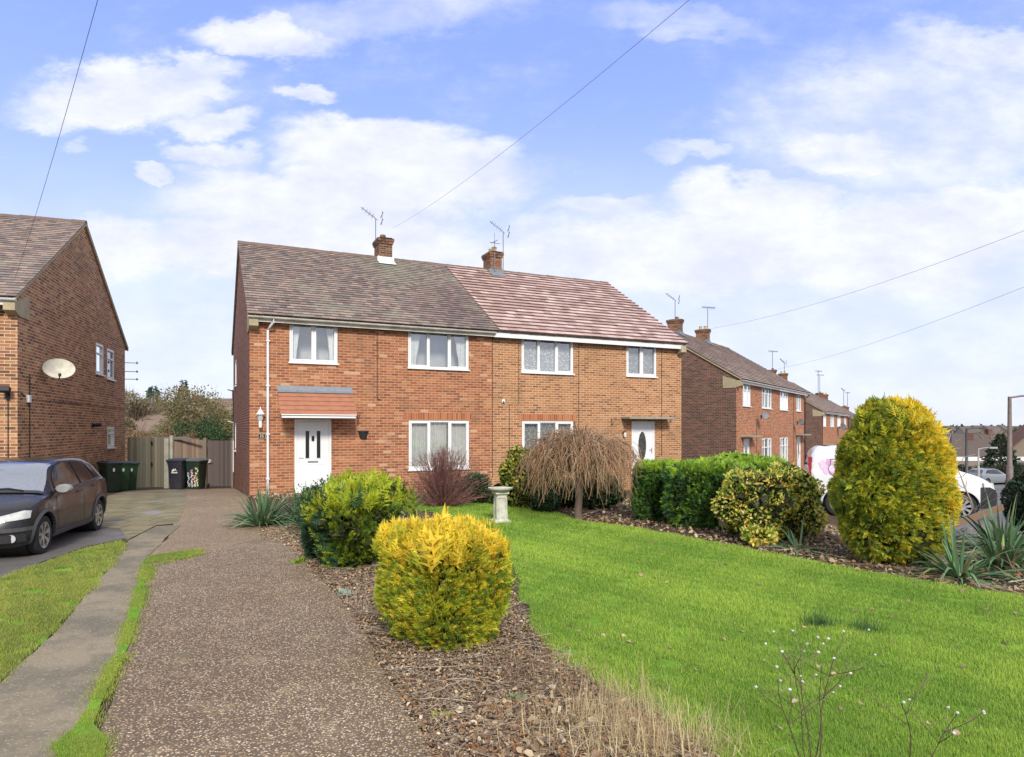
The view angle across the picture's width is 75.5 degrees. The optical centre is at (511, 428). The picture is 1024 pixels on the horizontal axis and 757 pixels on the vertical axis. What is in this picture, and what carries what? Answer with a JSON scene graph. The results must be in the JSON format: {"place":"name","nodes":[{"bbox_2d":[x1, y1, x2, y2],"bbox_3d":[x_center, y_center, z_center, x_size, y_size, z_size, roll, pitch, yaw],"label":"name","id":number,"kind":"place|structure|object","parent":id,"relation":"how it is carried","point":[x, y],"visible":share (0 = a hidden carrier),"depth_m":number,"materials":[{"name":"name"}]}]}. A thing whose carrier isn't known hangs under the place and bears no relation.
{"place":"outdoors","nodes":[
{"label":"outdoors","id":0,"kind":"place"},
{"bbox_2d":[0,527,127,577],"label":"parking tarmac","id":1,"kind":"structure","parent":0,"point":[62,543],"depth_m":9.99,"materials":[{"name":"grey asphalt"}]},
{"bbox_2d":[0,457,106,556],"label":"parked car","id":2,"kind":"object","parent":1,"relation":"on","point":[43,500],"visible":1,"depth_m":9.86,"materials":[{"name":"black paint"}]},
{"bbox_2d":[0,539,130,683],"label":"verge grass","id":3,"kind":"structure","parent":0,"point":[72,584],"depth_m":6.92,"materials":[{"name":"green plant"}]},
{"bbox_2d":[0,525,179,756],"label":"path","id":4,"kind":"structure","parent":0,"point":[41,693],"depth_m":4.81,"materials":[{"name":"concrete"}]},
{"bbox_2d":[101,489,186,538],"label":"flagstone paving","id":5,"kind":"structure","parent":0,"point":[131,513],"depth_m":14.30,"materials":[{"name":"beige stone"}]},
{"bbox_2d":[101,534,432,756],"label":"driveway","id":6,"kind":"structure","parent":0,"point":[244,700],"depth_m":4.72,"materials":[{"name":"gravel"}]},
{"bbox_2d":[0,426,1023,756],"bbox_3d":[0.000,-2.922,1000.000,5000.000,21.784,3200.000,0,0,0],"label":"ground","id":7,"kind":"structure","parent":0,"point":[524,606],"depth_m":6.60,"materials":[{"name":"brown soil"}]},
{"bbox_2d":[0,213,128,472],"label":"semi detached house","id":8,"kind":"structure","parent":7,"relation":"on","point":[56,301],"depth_m":17.93,"materials":[{"name":"red brick"}]},
{"bbox_2d":[14,0,97,279],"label":"overhead wire","id":9,"kind":"object","parent":8,"relation":"on","point":[61,128],"visible":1,"depth_m":9.30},
{"bbox_2d":[42,358,74,379],"bbox_3d":[-11.302,-1.494,16.497,0.555,0.543,0.480,0,0,3],"label":"satellite dish","id":10,"kind":"object","parent":8,"relation":"attached to","point":[58,368],"visible":1,"depth_m":16.52,"materials":[{"name":"plastic"}]},
{"bbox_2d":[95,342,105,376],"bbox_3d":[-13.478,-2.222,21.132,0.655,1.041,0.971,0,0,-18],"label":"window","id":11,"kind":"structure","parent":8,"relation":"in","point":[99,347],"depth_m":21.32,"materials":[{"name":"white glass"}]},
{"bbox_2d":[107,348,116,381],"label":"window","id":12,"kind":"structure","parent":8,"relation":"in","point":[109,378],"depth_m":22.80,"materials":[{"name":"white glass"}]},
{"bbox_2d":[107,427,116,448],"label":"window","id":13,"kind":"structure","parent":8,"relation":"in","point":[110,430],"depth_m":22.58,"materials":[{"name":"white glass"}]},
{"bbox_2d":[53,562,144,756],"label":"grass strip","id":14,"kind":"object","parent":7,"relation":"on","point":[121,648],"depth_m":3.89,"materials":[{"name":"green plant"}]},
{"bbox_2d":[32,548,205,756],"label":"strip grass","id":15,"kind":"structure","parent":14,"relation":"on","point":[146,574],"depth_m":4.72,"materials":[{"name":"green plant"}]},
{"bbox_2d":[96,460,122,491],"bbox_3d":[-12.616,1.484,20.719,0.731,0.986,0.570,0,0,32],"label":"wheelie bin","id":16,"kind":"object","parent":7,"relation":"on","point":[109,471],"visible":0.71,"depth_m":20.53,"materials":[{"name":"green plastic"}]},
{"bbox_2d":[119,461,131,490],"bbox_3d":[-12.858,1.540,21.618,0.731,0.986,0.570,0,0,30],"label":"wheelie bin","id":17,"kind":"object","parent":7,"relation":"on","point":[124,475],"visible":0.48,"depth_m":21.51,"materials":[{"name":"green plastic"}]},
{"bbox_2d":[128,461,139,489],"bbox_3d":[-13.059,1.589,22.417,0.731,0.986,0.570,0,0,28],"label":"wheelie bin","id":18,"kind":"object","parent":7,"relation":"on","point":[133,476],"visible":0.34,"depth_m":22.33,"materials":[{"name":"green plastic"}]},
{"bbox_2d":[125,421,158,460],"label":"autumn bush","id":19,"kind":"object","parent":7,"relation":"on","point":[133,434],"visible":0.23,"depth_m":35.98,"materials":[{"name":"brown plant"}]},
{"bbox_2d":[127,436,165,486],"bbox_3d":[-13.791,1.241,24.985,1.277,1.948,0.142,0,0,-26],"label":"board fence","id":20,"kind":"object","parent":7,"relation":"on","point":[154,462],"visible":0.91,"depth_m":25.04,"materials":[{"name":"brown wood"}]},
{"bbox_2d":[125,382,188,444],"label":"garden tree","id":21,"kind":"object","parent":7,"relation":"on","point":[142,406],"visible":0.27,"depth_m":41.85,"materials":[{"name":"brown plant"}]},
{"bbox_2d":[126,437,189,483],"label":"fence","id":22,"kind":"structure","parent":7,"relation":"on","point":[145,457],"depth_m":29.42,"materials":[{"name":"wood"}]},
{"bbox_2d":[164,439,169,487],"bbox_3d":[-13.185,1.363,25.273,0.170,2.000,0.120,0,0,0],"label":"concrete post","id":23,"kind":"object","parent":7,"relation":"on","point":[166,457],"visible":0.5,"depth_m":25.21,"materials":[{"name":"grey concrete"}]},
{"bbox_2d":[166,458,188,488],"bbox_3d":[-11.901,1.596,23.635,0.621,1.122,0.809,0,0,-2],"label":"wheelie bin","id":24,"kind":"object","parent":7,"relation":"on","point":[177,471],"visible":0.83,"depth_m":23.34,"materials":[{"name":"black plastic"}]},
{"bbox_2d":[125,395,232,474],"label":"distant house","id":25,"kind":"structure","parent":7,"relation":"on","point":[140,422],"depth_m":42.13,"materials":[{"name":"brown"}]},
{"bbox_2d":[143,396,232,440],"bbox_3d":[-19.478,0.349,40.421,6.927,5.160,5.192,0,0,-44],"label":"garden tree","id":26,"kind":"object","parent":7,"relation":"on","point":[169,404],"visible":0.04,"depth_m":39.33,"materials":[{"name":"green plant"}]},
{"bbox_2d":[147,382,232,440],"bbox_3d":[-16.799,0.088,38.116,7.472,5.542,8.280,0,0,0],"label":"garden tree","id":27,"kind":"object","parent":7,"relation":"on","point":[218,412],"visible":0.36,"depth_m":36.45,"materials":[{"name":"green plant"}]},
{"bbox_2d":[174,438,207,487],"bbox_3d":[-12.460,1.373,25.635,1.079,2.050,0.532,0,0,0],"label":"fence panel","id":28,"kind":"object","parent":7,"relation":"on","point":[189,448],"visible":0.44,"depth_m":25.66,"materials":[{"name":"brown wood"}]},
{"bbox_2d":[172,417,232,457],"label":"ivy tree","id":29,"kind":"object","parent":7,"relation":"on","point":[208,429],"visible":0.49,"depth_m":34.03,"materials":[{"name":"green plant"}]},
{"bbox_2d":[145,488,282,593],"bbox_3d":[-7.061,1.987,15.567,2.034,0.490,19.784,0,0,-25],"label":"driveway apron","id":30,"kind":"object","parent":7,"relation":"on","point":[201,525],"visible":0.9,"depth_m":11.95,"materials":[{"name":"concrete"}]},
{"bbox_2d":[186,458,209,488],"bbox_3d":[-11.396,1.615,23.935,0.621,1.122,0.809,0,0,2],"label":"wheelie bin","id":31,"kind":"object","parent":30,"relation":"on","point":[196,468],"visible":1,"depth_m":23.64,"materials":[{"name":"green plastic"}]},
{"bbox_2d":[208,438,233,487],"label":"garden gate","id":32,"kind":"structure","parent":7,"relation":"on","point":[225,474],"depth_m":26.13,"materials":[{"name":"brown wood"}]},
{"bbox_2d":[218,480,297,528],"bbox_3d":[-4.526,1.280,11.886,1.521,0.934,1.732,0,0,-38],"label":"iris clump","id":33,"kind":"object","parent":7,"relation":"on","point":[265,515],"visible":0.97,"depth_m":11.81,"materials":[{"name":"green plant"}]},
{"bbox_2d":[272,481,305,528],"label":"iris clump","id":34,"kind":"object","parent":7,"relation":"on","point":[289,508],"visible":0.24,"depth_m":12.10,"materials":[{"name":"green plant"}]},
{"bbox_2d":[299,484,323,560],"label":"green conifer","id":35,"kind":"object","parent":7,"relation":"on","point":[307,540],"visible":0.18,"depth_m":8.69,"materials":[{"name":"green plant"}]},
{"bbox_2d":[290,474,338,526],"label":"leafy shrub","id":36,"kind":"object","parent":7,"relation":"on","point":[298,496],"visible":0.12,"depth_m":11.11,"materials":[{"name":"green plant"}]},
{"bbox_2d":[303,577,380,622],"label":"dead flower stalks","id":37,"kind":"object","parent":7,"relation":"on","point":[348,602],"visible":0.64,"depth_m":6.33,"materials":[{"name":"brown plant"}]},
{"bbox_2d":[299,464,418,570],"bbox_3d":[-2.032,1.125,8.505,1.386,1.392,1.377,0,0,30],"label":"lime conifer","id":38,"kind":"object","parent":7,"relation":"on","point":[346,513],"visible":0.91,"depth_m":8.15,"materials":[{"name":"green plant"}]},
{"bbox_2d":[243,492,630,501],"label":"leaf litter","id":39,"kind":"object","parent":7,"relation":"on","point":[293,497],"visible":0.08,"depth_m":16.90,"materials":[{"name":"brown plant"}]},
{"bbox_2d":[371,504,518,652],"bbox_3d":[-0.552,1.207,5.521,1.105,1.229,1.180,0,0,-38],"label":"golden conifer","id":40,"kind":"object","parent":7,"relation":"on","point":[436,578],"visible":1,"depth_m":5.17,"materials":[{"name":"yellow plant"}]},
{"bbox_2d":[227,234,687,495],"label":"semi detached house","id":41,"kind":"structure","parent":7,"relation":"on","point":[406,360],"depth_m":20.48,"materials":[{"name":"orange brick"}]},
{"bbox_2d":[297,422,328,492],"bbox_3d":[-5.513,0.772,18.324,0.862,1.956,0.109,0,0,-25],"label":"door","id":42,"kind":"structure","parent":41,"relation":"in","point":[312,437],"depth_m":18.32,"materials":[{"name":"white plastic"}]},
{"bbox_2d":[288,324,338,365],"bbox_3d":[-5.598,-2.370,18.551,1.350,1.180,0.655,0,0,-25],"label":"window","id":43,"kind":"structure","parent":41,"relation":"in","point":[310,345],"depth_m":18.63,"materials":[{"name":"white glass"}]},
{"bbox_2d":[407,332,469,370],"bbox_3d":[-2.305,-2.360,20.100,1.970,1.200,0.655,0,0,-25],"label":"window","id":44,"kind":"structure","parent":41,"relation":"in","point":[426,351],"depth_m":20.26,"materials":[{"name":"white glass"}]},
{"bbox_2d":[408,420,470,470],"bbox_3d":[-2.291,0.495,20.107,1.960,1.510,0.655,0,0,-25],"label":"window","id":45,"kind":"structure","parent":41,"relation":"in","point":[423,434],"depth_m":19.94,"materials":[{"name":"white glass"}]},
{"bbox_2d":[399,0,688,224],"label":"overhead wire","id":46,"kind":"object","parent":41,"relation":"attached to","point":[570,98],"visible":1,"depth_m":10.86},
{"bbox_2d":[522,421,572,464],"bbox_3d":[1.058,0.495,21.682,1.940,1.510,0.655,0,0,-25],"label":"window","id":47,"kind":"structure","parent":41,"relation":"in","point":[528,427],"depth_m":21.38,"materials":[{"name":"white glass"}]},
{"bbox_2d":[521,339,574,375],"bbox_3d":[1.047,-2.360,21.675,1.960,1.200,0.655,0,0,-25],"label":"window","id":48,"kind":"structure","parent":41,"relation":"in","point":[542,357],"depth_m":21.55,"materials":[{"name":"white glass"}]},
{"bbox_2d":[626,346,657,377],"bbox_3d":[4.392,-2.370,23.251,1.330,1.180,0.655,0,0,-25],"label":"window","id":49,"kind":"structure","parent":41,"relation":"in","point":[640,361],"depth_m":23.06,"materials":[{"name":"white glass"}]},
{"bbox_2d":[633,423,652,466],"bbox_3d":[4.562,0.775,23.061,0.840,1.950,0.109,0,0,-25],"label":"door","id":50,"kind":"structure","parent":41,"relation":"in","point":[642,432],"depth_m":23.07,"materials":[{"name":"white plastic"}]},
{"bbox_2d":[470,635,555,680],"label":"dead flower stalks","id":51,"kind":"object","parent":7,"relation":"on","point":[524,667],"visible":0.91,"depth_m":4.76,"materials":[{"name":"brown plant"}]},
{"bbox_2d":[497,444,558,507],"bbox_3d":[0.362,1.064,14.604,1.426,1.482,1.095,0,0,0],"label":"variegated shrub","id":52,"kind":"object","parent":7,"relation":"on","point":[506,475],"visible":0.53,"depth_m":14.33,"materials":[{"name":"green plant"}]},
{"bbox_2d":[494,643,618,707],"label":"dead flower stalks","id":53,"kind":"object","parent":7,"relation":"on","point":[557,688],"visible":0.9,"depth_m":4.28,"materials":[{"name":"brown plant"}]},
{"bbox_2d":[551,478,588,507],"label":"evergreen shrub","id":54,"kind":"object","parent":7,"relation":"on","point":[570,502],"visible":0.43,"depth_m":14.61,"materials":[{"name":"green plant"}]},
{"bbox_2d":[582,469,626,509],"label":"evergreen shrub","id":55,"kind":"object","parent":7,"relation":"on","point":[595,499],"visible":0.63,"depth_m":14.32,"materials":[{"name":"green plant"}]},
{"bbox_2d":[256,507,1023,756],"bbox_3d":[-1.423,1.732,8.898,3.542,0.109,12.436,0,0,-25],"label":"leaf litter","id":56,"kind":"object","parent":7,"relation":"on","point":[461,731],"visible":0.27,"depth_m":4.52,"materials":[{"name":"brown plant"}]},
{"bbox_2d":[519,677,782,756],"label":"dry grass clump","id":57,"kind":"object","parent":7,"relation":"on","point":[649,734],"visible":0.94,"depth_m":3.58,"materials":[{"name":"beige plant"}]},
{"bbox_2d":[629,456,675,521],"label":"hedge conifer","id":58,"kind":"object","parent":7,"relation":"on","point":[645,502],"visible":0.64,"depth_m":12.55,"materials":[{"name":"green plant"}]},
{"bbox_2d":[659,455,758,530],"bbox_3d":[3.620,1.159,11.949,1.801,1.390,1.483,0,0,28],"label":"hedge conifer","id":59,"kind":"object","parent":7,"relation":"on","point":[689,493],"visible":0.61,"depth_m":11.58,"materials":[{"name":"green plant"}]},
{"bbox_2d":[666,317,811,469],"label":"semi detached house","id":60,"kind":"structure","parent":7,"relation":"on","point":[729,396],"depth_m":31.91,"materials":[{"name":"brick"}]},
{"bbox_2d":[743,384,751,406],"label":"window","id":61,"kind":"structure","parent":60,"relation":"in","point":[746,388],"depth_m":31.72,"materials":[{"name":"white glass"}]},
{"bbox_2d":[762,438,770,456],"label":"window","id":62,"kind":"structure","parent":60,"relation":"in","point":[765,441],"depth_m":35.45,"materials":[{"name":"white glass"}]},
{"bbox_2d":[762,388,772,409],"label":"window","id":63,"kind":"structure","parent":60,"relation":"in","point":[765,392],"depth_m":35.44,"materials":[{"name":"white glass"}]},
{"bbox_2d":[769,437,787,461],"bbox_3d":[15.307,1.225,37.902,0.655,1.510,1.940,0,0,35],"label":"window","id":64,"kind":"structure","parent":60,"relation":"in","point":[783,440],"depth_m":38.00,"materials":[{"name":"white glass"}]},
{"bbox_2d":[780,391,788,410],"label":"window","id":65,"kind":"structure","parent":60,"relation":"in","point":[783,395],"depth_m":37.85,"materials":[{"name":"white glass"}]},
{"bbox_2d":[704,450,789,482],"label":"hedge conifer","id":66,"kind":"object","parent":7,"relation":"on","point":[761,461],"visible":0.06,"depth_m":12.35,"materials":[{"name":"green plant"}]},
{"bbox_2d":[739,524,778,545],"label":"variegated shrub","id":67,"kind":"object","parent":7,"relation":"on","point":[748,536],"visible":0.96,"depth_m":9.83,"materials":[{"name":"yellow plant"}]},
{"bbox_2d":[710,460,829,541],"bbox_3d":[4.026,1.179,10.544,1.757,1.364,1.338,0,0,0],"label":"variegated shrub","id":68,"kind":"object","parent":7,"relation":"on","point":[780,496],"visible":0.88,"depth_m":10.17,"materials":[{"name":"green plant"}]},
{"bbox_2d":[559,501,1023,594],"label":"leaf litter","id":69,"kind":"object","parent":7,"relation":"on","point":[794,554],"visible":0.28,"depth_m":9.93,"materials":[{"name":"brown plant"}]},
{"bbox_2d":[748,516,841,556],"bbox_3d":[4.047,1.482,9.488,1.314,0.526,1.252,0,0,-43],"label":"strap leaf clump","id":70,"kind":"object","parent":7,"relation":"on","point":[786,547],"visible":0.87,"depth_m":9.59,"materials":[{"name":"green plant"}]},
{"bbox_2d":[770,368,850,454],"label":"semi detached house","id":71,"kind":"structure","parent":7,"relation":"on","point":[825,419],"depth_m":54.42,"materials":[{"name":"brick"}]},
{"bbox_2d":[754,629,875,756],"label":"seed head plant","id":72,"kind":"object","parent":7,"relation":"on","point":[802,681],"visible":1,"depth_m":3.50,"materials":[{"name":"beige plant"}]},
{"bbox_2d":[815,392,854,429],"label":"semi detached house","id":73,"kind":"structure","parent":7,"relation":"on","point":[823,395],"depth_m":84.60,"materials":[{"name":"brick"}]},
{"bbox_2d":[826,392,964,565],"bbox_3d":[5.077,0.640,8.778,1.607,2.359,1.628,0,0,0],"label":"golden conifer","id":74,"kind":"object","parent":7,"relation":"on","point":[902,474],"visible":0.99,"depth_m":8.32,"materials":[{"name":"yellow plant"}]},
{"bbox_2d":[867,666,985,756],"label":"seed head plant","id":75,"kind":"object","parent":7,"relation":"on","point":[948,707],"visible":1,"depth_m":3.38,"materials":[{"name":"brown plant"}]},
{"bbox_2d":[947,433,997,456],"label":"distant house","id":76,"kind":"structure","parent":7,"relation":"on","point":[974,444],"depth_m":76.47,"materials":[{"name":"brown brick"}]},
{"bbox_2d":[948,434,999,533],"bbox_3d":[8.501,1.117,12.352,1.030,2.094,0.714,0,0,0],"label":"bare sapling","id":77,"kind":"object","parent":7,"relation":"on","point":[974,509],"visible":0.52,"depth_m":12.47,"materials":[{"name":"brown plant"}]},
{"bbox_2d":[944,429,1006,439],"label":"distant house","id":78,"kind":"structure","parent":7,"relation":"on","point":[988,431],"depth_m":94.59,"materials":[{"name":"brown brick"}]},
{"bbox_2d":[965,427,986,473],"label":"street lamp","id":79,"kind":"object","parent":7,"relation":"on","point":[966,449],"visible":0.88,"depth_m":51.92,"materials":[{"name":"grey metal"}]},
{"bbox_2d":[955,504,1003,527],"bbox_3d":[7.605,1.577,11.074,1.320,0.626,0.125,0,0,-8],"label":"timber rail","id":80,"kind":"object","parent":7,"relation":"on","point":[977,516],"visible":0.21,"depth_m":11.04,"materials":[{"name":"brown wood"}]},
{"bbox_2d":[941,495,1023,582],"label":"strap leaf clump","id":81,"kind":"object","parent":7,"relation":"on","point":[991,552],"visible":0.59,"depth_m":8.17,"materials":[{"name":"green plant"}]},
{"bbox_2d":[951,493,1023,556],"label":"strap leaf clump","id":82,"kind":"object","parent":7,"relation":"on","point":[1007,531],"visible":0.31,"depth_m":9.35,"materials":[{"name":"green plant"}]},
{"bbox_2d":[956,457,1023,476],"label":"garden wall","id":83,"kind":"structure","parent":7,"relation":"on","point":[972,461],"depth_m":65.84,"materials":[{"name":"white paint"}]},
{"bbox_2d":[975,433,1023,476],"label":"fir tree","id":84,"kind":"object","parent":7,"relation":"on","point":[991,455],"visible":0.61,"depth_m":59.66,"materials":[{"name":"green plant"}]},
{"bbox_2d":[999,471,1023,534],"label":"evergreen shrub","id":85,"kind":"object","parent":7,"relation":"on","point":[1014,486],"visible":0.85,"depth_m":11.22,"materials":[{"name":"green plant"}]},
{"bbox_2d":[1004,424,1023,456],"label":"distant house","id":86,"kind":"structure","parent":7,"relation":"on","point":[1018,440],"depth_m":74.52,"materials":[{"name":"brown brick"}]},
{"bbox_2d":[1006,395,1023,484],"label":"street lamp","id":87,"kind":"object","parent":7,"relation":"on","point":[1009,470],"visible":0.83,"depth_m":30.43,"materials":[{"name":"grey metal"}]},
{"bbox_2d":[0,0,1023,425],"label":"sky","id":88,"kind":"structure","parent":0,"point":[749,160],"materials":[{"name":"blue"}]},
{"bbox_2d":[401,498,1023,756],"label":"lawn","id":89,"kind":"structure","parent":0,"point":[667,662],"depth_m":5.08,"materials":[{"name":"green plant"}]},
{"bbox_2d":[397,443,499,506],"bbox_3d":[-1.556,1.083,14.909,2.675,1.568,2.085,0,0,0],"label":"twiggy shrub","id":90,"kind":"object","parent":89,"relation":"on","point":[443,482],"visible":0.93,"depth_m":14.75,"materials":[{"name":"brown plant"}]},
{"bbox_2d":[460,471,491,502],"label":"evergreen shrub","id":91,"kind":"object","parent":89,"relation":"on","point":[477,487],"visible":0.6,"depth_m":15.33,"materials":[{"name":"green plant"}]},
{"bbox_2d":[488,487,512,522],"bbox_3d":[-0.216,1.433,12.367,0.470,0.675,0.470,0,0,-20],"label":"bird bath","id":92,"kind":"object","parent":89,"relation":"on","point":[500,513],"visible":0.98,"depth_m":12.27,"materials":[{"name":"white stone"}]},
{"bbox_2d":[405,679,681,755],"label":"dry grass clump","id":93,"kind":"object","parent":89,"relation":"on","point":[550,718],"visible":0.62,"depth_m":3.85,"materials":[{"name":"beige plant"}]},
{"bbox_2d":[529,490,560,512],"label":"evergreen shrub","id":94,"kind":"object","parent":89,"relation":"on","point":[550,504],"visible":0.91,"depth_m":13.75,"materials":[{"name":"green plant"}]},
{"bbox_2d":[507,645,599,692],"bbox_3d":[0.300,1.637,4.776,0.829,0.209,0.942,0,0,0],"label":"dry grass clump","id":95,"kind":"object","parent":89,"relation":"on","point":[564,664],"visible":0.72,"depth_m":4.78,"materials":[{"name":"beige plant"}]},
{"bbox_2d":[512,422,644,520],"bbox_3d":[1.331,0.834,12.621,2.715,1.963,2.391,0,0,0],"label":"weeping tree","id":96,"kind":"object","parent":89,"relation":"on","point":[579,456],"visible":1,"depth_m":12.25,"materials":[{"name":"brown plant"}]},
{"bbox_2d":[525,661,670,736],"bbox_3d":[0.568,1.550,3.954,0.979,0.381,0.856,0,0,0],"label":"dry grass clump","id":97,"kind":"object","parent":89,"relation":"on","point":[602,704],"visible":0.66,"depth_m":3.94,"materials":[{"name":"beige plant"}]},
{"bbox_2d":[559,654,694,713],"bbox_3d":[0.730,1.610,4.256,0.964,0.263,0.930,0,0,-43],"label":"dry grass clump","id":98,"kind":"object","parent":89,"relation":"on","point":[641,691],"visible":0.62,"depth_m":4.25,"materials":[{"name":"beige plant"}]},
{"bbox_2d":[636,687,798,756],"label":"dry grass clump","id":99,"kind":"object","parent":89,"relation":"on","point":[739,743],"visible":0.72,"depth_m":3.66,"materials":[{"name":"beige plant"}]},
{"bbox_2d":[442,509,1023,735],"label":"blown leaves","id":100,"kind":"object","parent":89,"relation":"on","point":[794,700],"visible":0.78,"depth_m":5.38,"materials":[{"name":"brown plant"}]},
{"bbox_2d":[799,606,851,629],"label":"grass tuft","id":101,"kind":"object","parent":89,"relation":"on","point":[823,621],"visible":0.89,"depth_m":5.84,"materials":[{"name":"green plant"}]},
{"bbox_2d":[844,611,894,634],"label":"grass tuft","id":102,"kind":"object","parent":89,"relation":"on","point":[867,626],"visible":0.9,"depth_m":5.70,"materials":[{"name":"green plant"}]},
{"bbox_2d":[872,510,1023,593],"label":"strap leaf clump","id":103,"kind":"object","parent":89,"relation":"on","point":[955,568],"visible":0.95,"depth_m":7.71,"materials":[{"name":"green plant"}]},
{"bbox_2d":[892,484,1021,536],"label":"side road","id":104,"kind":"structure","parent":0,"point":[998,487],"depth_m":15.01,"materials":[{"name":"grey asphalt"}]},
{"bbox_2d":[804,445,996,518],"bbox_3d":[9.623,1.296,16.641,4.071,1.793,2.200,0,0,20],"label":"parked van","id":105,"kind":"object","parent":104,"relation":"on","point":[819,461],"visible":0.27,"depth_m":16.39,"materials":[{"name":"white paint"}]},
{"bbox_2d":[969,468,1005,484],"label":"parked car","id":106,"kind":"object","parent":104,"relation":"on","point":[992,475],"visible":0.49,"depth_m":56.70,"materials":[{"name":"grey paint"}]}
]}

